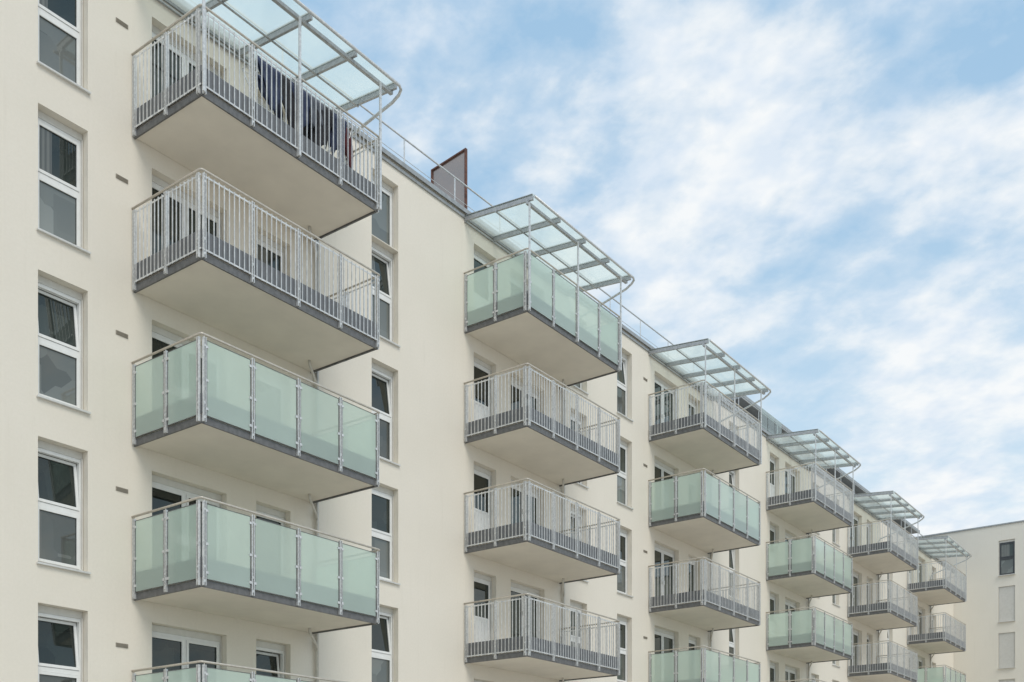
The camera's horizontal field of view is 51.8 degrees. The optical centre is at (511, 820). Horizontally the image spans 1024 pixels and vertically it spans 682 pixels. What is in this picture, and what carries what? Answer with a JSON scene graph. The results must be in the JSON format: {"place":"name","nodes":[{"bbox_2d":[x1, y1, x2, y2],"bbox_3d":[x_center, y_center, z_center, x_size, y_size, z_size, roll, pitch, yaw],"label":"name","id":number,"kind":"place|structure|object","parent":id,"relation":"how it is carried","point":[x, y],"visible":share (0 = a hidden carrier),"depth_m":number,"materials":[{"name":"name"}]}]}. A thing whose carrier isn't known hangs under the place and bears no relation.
{"place":"outdoors","nodes":[
{"label":"outdoors","id":0,"kind":"place"},
{"bbox_2d":[299,0,1023,536],"label":"sky","id":1,"kind":"structure","parent":0,"point":[828,195],"materials":[{"name":"blue"}]},
{"bbox_2d":[916,520,1023,681],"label":"apartment block","id":2,"kind":"structure","parent":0,"point":[989,612],"depth_m":65.14,"materials":[{"name":"beige paint"}]},
{"bbox_2d":[998,539,1014,575],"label":"window","id":3,"kind":"structure","parent":2,"relation":"in","point":[1006,547],"depth_m":64.74,"materials":[{"name":"grey glass"}]},
{"bbox_2d":[998,586,1014,622],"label":"window","id":4,"kind":"structure","parent":2,"relation":"in","point":[1006,594],"depth_m":64.69,"materials":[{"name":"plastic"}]},
{"bbox_2d":[998,632,1014,668],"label":"window","id":5,"kind":"structure","parent":2,"relation":"in","point":[1006,640],"depth_m":64.71,"materials":[{"name":"plastic"}]},
{"bbox_2d":[999,679,1014,681],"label":"window","id":6,"kind":"structure","parent":2,"relation":"in","point":[1006,680],"depth_m":64.72,"materials":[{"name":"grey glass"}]},
{"bbox_3d":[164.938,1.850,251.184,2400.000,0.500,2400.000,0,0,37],"label":"ground","id":7,"kind":"structure","parent":0,"visible":0},
{"bbox_2d":[0,0,971,681],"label":"apartment building","id":8,"kind":"structure","parent":7,"relation":"on","point":[280,400],"depth_m":22.16,"materials":[{"name":"beige paint"}]},
{"bbox_2d":[38,605,82,681],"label":"window","id":9,"kind":"structure","parent":8,"relation":"in","point":[60,643],"depth_m":18.59,"materials":[{"name":"grey glass"}]},
{"bbox_2d":[36,440,90,574],"bbox_3d":[-7.944,-5.491,18.493,0.391,2.192,0.990,0,0,37],"label":"window","id":10,"kind":"structure","parent":8,"relation":"in","point":[60,484],"depth_m":18.58,"materials":[{"name":"grey glass"}]},
{"bbox_2d":[36,275,90,414],"bbox_3d":[-7.944,-8.341,18.493,0.391,2.192,0.990,0,0,37],"label":"window","id":11,"kind":"structure","parent":8,"relation":"in","point":[60,325],"depth_m":18.58,"materials":[{"name":"grey glass"}]},
{"bbox_2d":[36,110,90,254],"bbox_3d":[-7.921,-11.191,18.476,0.335,2.192,0.990,0,0,37],"label":"window","id":12,"kind":"structure","parent":8,"relation":"in","point":[60,147],"depth_m":18.55,"materials":[{"name":"grey glass"}]},
{"bbox_2d":[36,0,90,94],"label":"window","id":13,"kind":"structure","parent":8,"relation":"in","point":[60,22],"depth_m":18.58,"materials":[{"name":"grey glass"}]},
{"bbox_2d":[152,324,201,392],"bbox_3d":[-6.418,-8.378,20.648,0.160,2.117,1.730,0,0,37],"label":"balcony door","id":14,"kind":"structure","parent":8,"relation":"in","point":[161,338],"depth_m":20.25,"materials":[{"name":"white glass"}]},
{"bbox_2d":[152,624,221,681],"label":"balcony door","id":15,"kind":"structure","parent":8,"relation":"in","point":[170,645],"depth_m":20.57,"materials":[{"name":"glass"}]},
{"bbox_2d":[152,474,221,556],"bbox_3d":[-6.418,-5.528,20.648,0.160,2.117,1.730,0,0,37],"label":"balcony door","id":16,"kind":"structure","parent":8,"relation":"in","point":[165,492],"depth_m":20.44,"materials":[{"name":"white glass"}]},
{"bbox_2d":[152,174,221,254],"bbox_3d":[-6.418,-11.228,20.648,0.160,2.117,1.730,0,0,37],"label":"balcony door","id":17,"kind":"structure","parent":8,"relation":"in","point":[158,184],"depth_m":20.44,"materials":[{"name":"white glass"}]},
{"bbox_2d":[152,24,221,97],"bbox_3d":[-6.418,-14.078,20.648,0.160,2.117,1.730,0,0,37],"label":"balcony door","id":18,"kind":"structure","parent":8,"relation":"in","point":[155,30],"depth_m":20.38,"materials":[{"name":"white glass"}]},
{"bbox_2d":[256,640,285,677],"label":"window","id":19,"kind":"structure","parent":8,"relation":"in","point":[267,661],"depth_m":22.48,"materials":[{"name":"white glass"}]},
{"bbox_2d":[256,504,285,525],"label":"window","id":20,"kind":"structure","parent":8,"relation":"in","point":[264,510],"depth_m":22.36,"materials":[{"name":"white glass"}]},
{"bbox_2d":[257,232,284,273],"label":"window","id":21,"kind":"structure","parent":8,"relation":"in","point":[258,234],"depth_m":22.36,"materials":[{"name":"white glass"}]},
{"bbox_2d":[257,96,284,121],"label":"window","id":22,"kind":"structure","parent":8,"relation":"in","point":[258,98],"depth_m":22.22,"materials":[{"name":"white glass"}]},
{"bbox_2d":[242,59,352,165],"bbox_3d":[-4.155,-13.592,20.643,0.619,1.113,2.424,0,0,37],"label":"drying rack","id":23,"kind":"object","parent":8,"relation":"on","point":[293,82],"visible":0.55,"depth_m":19.95,"materials":[{"name":"metal"}]},
{"bbox_2d":[257,55,282,110],"bbox_3d":[-4.534,-13.724,19.715,0.159,0.863,0.613,0,0,37],"label":"garment","id":24,"kind":"object","parent":23,"relation":"hanging from","point":[269,82],"visible":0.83,"depth_m":19.71,"materials":[{"name":"blue fabric"}]},
{"bbox_2d":[257,74,282,119],"bbox_3d":[-4.647,-13.774,20.186,0.154,0.764,0.628,0,0,37],"label":"garment","id":25,"kind":"object","parent":23,"relation":"hanging from","point":[264,96],"visible":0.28,"depth_m":20.03,"materials":[{"name":"blue fabric"}]},
{"bbox_2d":[275,73,301,133],"bbox_3d":[-4.277,-13.574,20.062,0.159,1.164,0.657,0,0,37],"label":"garment","id":26,"kind":"object","parent":23,"relation":"hanging from","point":[288,103],"visible":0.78,"depth_m":20.05,"materials":[{"name":"black fabric"}]},
{"bbox_2d":[291,81,309,131],"bbox_3d":[-4.074,-13.649,20.334,0.158,1.014,0.574,0,0,37],"label":"garment","id":27,"kind":"object","parent":23,"relation":"hanging from","point":[304,103],"visible":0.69,"depth_m":20.36,"materials":[{"name":"blue fabric"}]},
{"bbox_2d":[301,122,312,139],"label":"garment","id":28,"kind":"object","parent":23,"relation":"hanging from","point":[308,133],"visible":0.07,"depth_m":20.75,"materials":[{"name":"black fabric"}]},
{"bbox_2d":[305,90,323,129],"bbox_3d":[-3.857,-13.811,20.630,0.159,0.690,0.493,0,0,37],"label":"garment","id":29,"kind":"object","parent":23,"relation":"hanging from","point":[313,109],"visible":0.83,"depth_m":20.56,"materials":[{"name":"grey fabric"}]},
{"bbox_2d":[312,106,332,148],"bbox_3d":[-3.702,-13.574,20.834,0.158,1.164,0.694,0,0,37],"label":"garment","id":30,"kind":"object","parent":23,"relation":"hanging from","point":[322,131],"visible":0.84,"depth_m":20.75,"materials":[{"name":"black fabric"}]},
{"bbox_2d":[330,113,346,161],"bbox_3d":[-3.480,-13.666,21.137,0.160,0.980,0.487,0,0,37],"label":"garment","id":31,"kind":"object","parent":23,"relation":"hanging from","point":[335,133],"visible":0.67,"depth_m":21.04,"materials":[{"name":"blue fabric"}]},
{"bbox_2d":[345,127,352,167],"bbox_3d":[-3.420,-13.724,21.439,0.154,0.864,0.420,0,0,37],"label":"garment","id":32,"kind":"object","parent":23,"relation":"hanging from","point":[349,151],"visible":0.43,"depth_m":21.51,"materials":[{"name":"red fabric"}]},
{"bbox_2d":[372,606,393,681],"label":"window","id":33,"kind":"structure","parent":8,"relation":"in","point":[383,632],"depth_m":25.19,"materials":[{"name":"grey glass"}]},
{"bbox_2d":[372,175,393,247],"bbox_3d":[-3.166,-14.448,25.046,0.140,1.557,0.910,0,0,37],"label":"window","id":34,"kind":"structure","parent":8,"relation":"in","point":[383,221],"depth_m":25.21,"materials":[{"name":"grey glass"}]},
{"bbox_2d":[372,486,400,584],"bbox_3d":[-3.088,-6.801,24.988,0.335,2.292,0.970,0,0,37],"label":"window","id":35,"kind":"structure","parent":8,"relation":"in","point":[382,498],"depth_m":25.16,"materials":[{"name":"grey glass"}]},
{"bbox_2d":[372,362,400,466],"bbox_3d":[-3.113,-9.651,25.007,0.397,2.292,0.970,0,0,37],"label":"window","id":36,"kind":"structure","parent":8,"relation":"in","point":[382,393],"depth_m":25.21,"materials":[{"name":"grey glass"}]},
{"bbox_2d":[372,241,400,347],"bbox_3d":[-3.113,-12.501,25.007,0.397,2.292,0.970,0,0,37],"label":"window","id":37,"kind":"structure","parent":8,"relation":"in","point":[386,283],"depth_m":25.21,"materials":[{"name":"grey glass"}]},
{"bbox_2d":[474,572,491,641],"bbox_3d":[-0.881,-5.528,28.126,0.140,2.117,0.960,0,0,37],"label":"balcony door","id":38,"kind":"structure","parent":8,"relation":"in","point":[482,583],"depth_m":28.22,"materials":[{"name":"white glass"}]},
{"bbox_2d":[474,464,491,530],"bbox_3d":[-0.881,-8.378,28.126,0.140,2.117,0.960,0,0,37],"label":"balcony door","id":39,"kind":"structure","parent":8,"relation":"in","point":[482,477],"depth_m":28.22,"materials":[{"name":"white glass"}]},
{"bbox_2d":[474,357,491,419],"bbox_3d":[-0.881,-11.228,28.126,0.140,2.117,0.960,0,0,37],"label":"balcony door","id":40,"kind":"structure","parent":8,"relation":"in","point":[481,369],"depth_m":28.22,"materials":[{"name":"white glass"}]},
{"bbox_2d":[474,249,491,271],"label":"balcony door","id":41,"kind":"structure","parent":8,"relation":"in","point":[479,259],"depth_m":28.11,"materials":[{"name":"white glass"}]},
{"bbox_2d":[511,479,538,524],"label":"window","id":42,"kind":"structure","parent":8,"relation":"in","point":[521,486],"depth_m":29.60,"materials":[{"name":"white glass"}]},
{"bbox_2d":[511,376,538,410],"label":"window","id":43,"kind":"structure","parent":8,"relation":"in","point":[514,380],"depth_m":29.56,"materials":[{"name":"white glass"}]},
{"bbox_2d":[511,582,539,637],"bbox_3d":[0.290,-5.798,29.686,0.160,1.657,1.620,0,0,37],"label":"window","id":44,"kind":"structure","parent":8,"relation":"in","point":[516,589],"depth_m":29.60,"materials":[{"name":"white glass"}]},
{"bbox_2d":[570,601,582,648],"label":"window","id":45,"kind":"structure","parent":8,"relation":"in","point":[573,604],"depth_m":31.82,"materials":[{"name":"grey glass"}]},
{"bbox_2d":[571,507,588,582],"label":"window","id":46,"kind":"structure","parent":8,"relation":"in","point":[572,508],"depth_m":31.95,"materials":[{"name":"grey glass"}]},
{"bbox_2d":[571,412,588,488],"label":"window","id":47,"kind":"structure","parent":8,"relation":"in","point":[572,414],"depth_m":31.82,"materials":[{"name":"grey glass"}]},
{"bbox_2d":[572,383,588,394],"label":"window","id":48,"kind":"structure","parent":8,"relation":"in","point":[579,386],"depth_m":31.93,"materials":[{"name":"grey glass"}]},
{"bbox_2d":[617,616,627,681],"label":"window","id":49,"kind":"structure","parent":8,"relation":"in","point":[623,677],"depth_m":34.15,"materials":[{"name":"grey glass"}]},
{"bbox_2d":[617,528,633,597],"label":"window","id":50,"kind":"structure","parent":8,"relation":"in","point":[622,579],"depth_m":34.15,"materials":[{"name":"grey glass"}]},
{"bbox_2d":[617,439,633,509],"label":"window","id":51,"kind":"structure","parent":8,"relation":"in","point":[622,477],"depth_m":34.10,"materials":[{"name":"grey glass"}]},
{"bbox_2d":[617,352,633,421],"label":"window","id":52,"kind":"structure","parent":8,"relation":"in","point":[622,376],"depth_m":34.15,"materials":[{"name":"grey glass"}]},
{"bbox_2d":[655,627,674,653],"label":"balcony door","id":53,"kind":"structure","parent":8,"relation":"in","point":[664,639],"depth_m":36.29,"materials":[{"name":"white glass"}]},
{"bbox_2d":[655,543,674,595],"bbox_3d":[5.144,-8.378,36.226,0.160,2.117,1.730,0,0,37],"label":"balcony door","id":54,"kind":"structure","parent":8,"relation":"in","point":[665,576],"depth_m":36.37,"materials":[{"name":"white glass"}]},
{"bbox_2d":[655,459,674,481],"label":"balcony door","id":55,"kind":"structure","parent":8,"relation":"in","point":[661,470],"depth_m":36.22,"materials":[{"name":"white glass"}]},
{"bbox_2d":[655,375,674,423],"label":"balcony door","id":56,"kind":"structure","parent":8,"relation":"in","point":[665,403],"depth_m":36.25,"materials":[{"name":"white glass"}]},
{"bbox_2d":[689,636,696,649],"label":"window","id":57,"kind":"structure","parent":8,"relation":"in","point":[692,641],"depth_m":38.03,"materials":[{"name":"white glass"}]},
{"bbox_2d":[689,557,696,591],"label":"window","id":58,"kind":"structure","parent":8,"relation":"in","point":[692,566],"depth_m":38.06,"materials":[{"name":"white glass"}]},
{"bbox_2d":[689,398,696,415],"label":"window","id":59,"kind":"structure","parent":8,"relation":"in","point":[692,404],"depth_m":38.03,"materials":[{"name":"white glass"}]},
{"bbox_2d":[729,629,735,657],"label":"window","id":60,"kind":"structure","parent":8,"relation":"in","point":[732,632],"depth_m":40.80,"materials":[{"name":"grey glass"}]},
{"bbox_2d":[729,471,735,489],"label":"window","id":61,"kind":"structure","parent":8,"relation":"in","point":[732,475],"depth_m":40.87,"materials":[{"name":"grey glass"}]},
{"bbox_2d":[729,550,738,600],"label":"window","id":62,"kind":"structure","parent":8,"relation":"in","point":[732,553],"depth_m":40.83,"materials":[{"name":"grey glass"}]},
{"bbox_2d":[770,662,775,681],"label":"balcony door","id":63,"kind":"structure","parent":8,"relation":"in","point":[772,665],"depth_m":43.89,"materials":[{"name":"white glass"}]},
{"bbox_2d":[770,593,775,613],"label":"balcony door","id":64,"kind":"structure","parent":8,"relation":"in","point":[772,597],"depth_m":43.89,"materials":[{"name":"white glass"}]},
{"bbox_2d":[770,524,775,543],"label":"balcony door","id":65,"kind":"structure","parent":8,"relation":"in","point":[772,529],"depth_m":43.89,"materials":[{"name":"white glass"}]},
{"bbox_2d":[770,455,775,496],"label":"balcony door","id":66,"kind":"structure","parent":8,"relation":"in","point":[772,460],"depth_m":43.92,"materials":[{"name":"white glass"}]},
{"bbox_2d":[785,666,795,681],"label":"window","id":67,"kind":"structure","parent":8,"relation":"in","point":[790,673],"depth_m":45.39,"materials":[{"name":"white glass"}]},
{"bbox_2d":[785,599,795,611],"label":"window","id":68,"kind":"structure","parent":8,"relation":"in","point":[789,604],"depth_m":45.31,"materials":[{"name":"white glass"}]},
{"bbox_2d":[785,532,795,540],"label":"window","id":69,"kind":"structure","parent":8,"relation":"in","point":[787,535],"depth_m":45.22,"materials":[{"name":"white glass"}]},
{"bbox_2d":[785,465,795,493],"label":"window","id":70,"kind":"structure","parent":8,"relation":"in","point":[793,474],"depth_m":45.55,"materials":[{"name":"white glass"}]},
{"bbox_2d":[832,595,840,606],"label":"window","id":71,"kind":"structure","parent":8,"relation":"in","point":[833,596],"depth_m":49.70,"materials":[{"name":"grey glass"}]},
{"bbox_2d":[832,529,840,546],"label":"window","id":72,"kind":"structure","parent":8,"relation":"in","point":[833,531],"depth_m":49.70,"materials":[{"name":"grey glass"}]},
{"bbox_2d":[850,629,858,665],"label":"balcony door","id":73,"kind":"structure","parent":8,"relation":"in","point":[855,633],"depth_m":52.18,"materials":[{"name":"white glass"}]},
{"bbox_2d":[850,571,858,605],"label":"balcony door","id":74,"kind":"structure","parent":8,"relation":"in","point":[855,576],"depth_m":52.18,"materials":[{"name":"white glass"}]},
{"bbox_2d":[850,514,858,546],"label":"balcony door","id":75,"kind":"structure","parent":8,"relation":"in","point":[856,519],"depth_m":52.18,"materials":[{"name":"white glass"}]},
{"bbox_2d":[867,635,869,663],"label":"window","id":76,"kind":"structure","parent":8,"relation":"in","point":[868,639],"depth_m":53.75,"materials":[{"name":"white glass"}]},
{"bbox_2d":[867,578,869,603],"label":"window","id":77,"kind":"structure","parent":8,"relation":"in","point":[868,588],"depth_m":53.75,"materials":[{"name":"white glass"}]},
{"bbox_2d":[867,523,869,543],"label":"window","id":78,"kind":"structure","parent":8,"relation":"in","point":[868,528],"depth_m":53.75,"materials":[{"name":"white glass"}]},
{"bbox_2d":[887,574,889,601],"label":"window","id":79,"kind":"structure","parent":8,"relation":"in","point":[888,575],"depth_m":56.40,"materials":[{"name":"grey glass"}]},
{"bbox_2d":[887,629,892,661],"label":"window","id":80,"kind":"structure","parent":8,"relation":"in","point":[888,631],"depth_m":56.45,"materials":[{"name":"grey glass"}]},
{"bbox_2d":[918,657,922,668],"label":"window","id":81,"kind":"structure","parent":8,"relation":"in","point":[920,662],"depth_m":61.20,"materials":[{"name":"white glass"}]},
{"bbox_2d":[918,607,922,633],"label":"window","id":82,"kind":"structure","parent":8,"relation":"in","point":[920,619],"depth_m":61.26,"materials":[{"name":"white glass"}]},
{"bbox_2d":[918,558,922,581],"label":"window","id":83,"kind":"structure","parent":8,"relation":"in","point":[920,568],"depth_m":61.26,"materials":[{"name":"white glass"}]}
]}

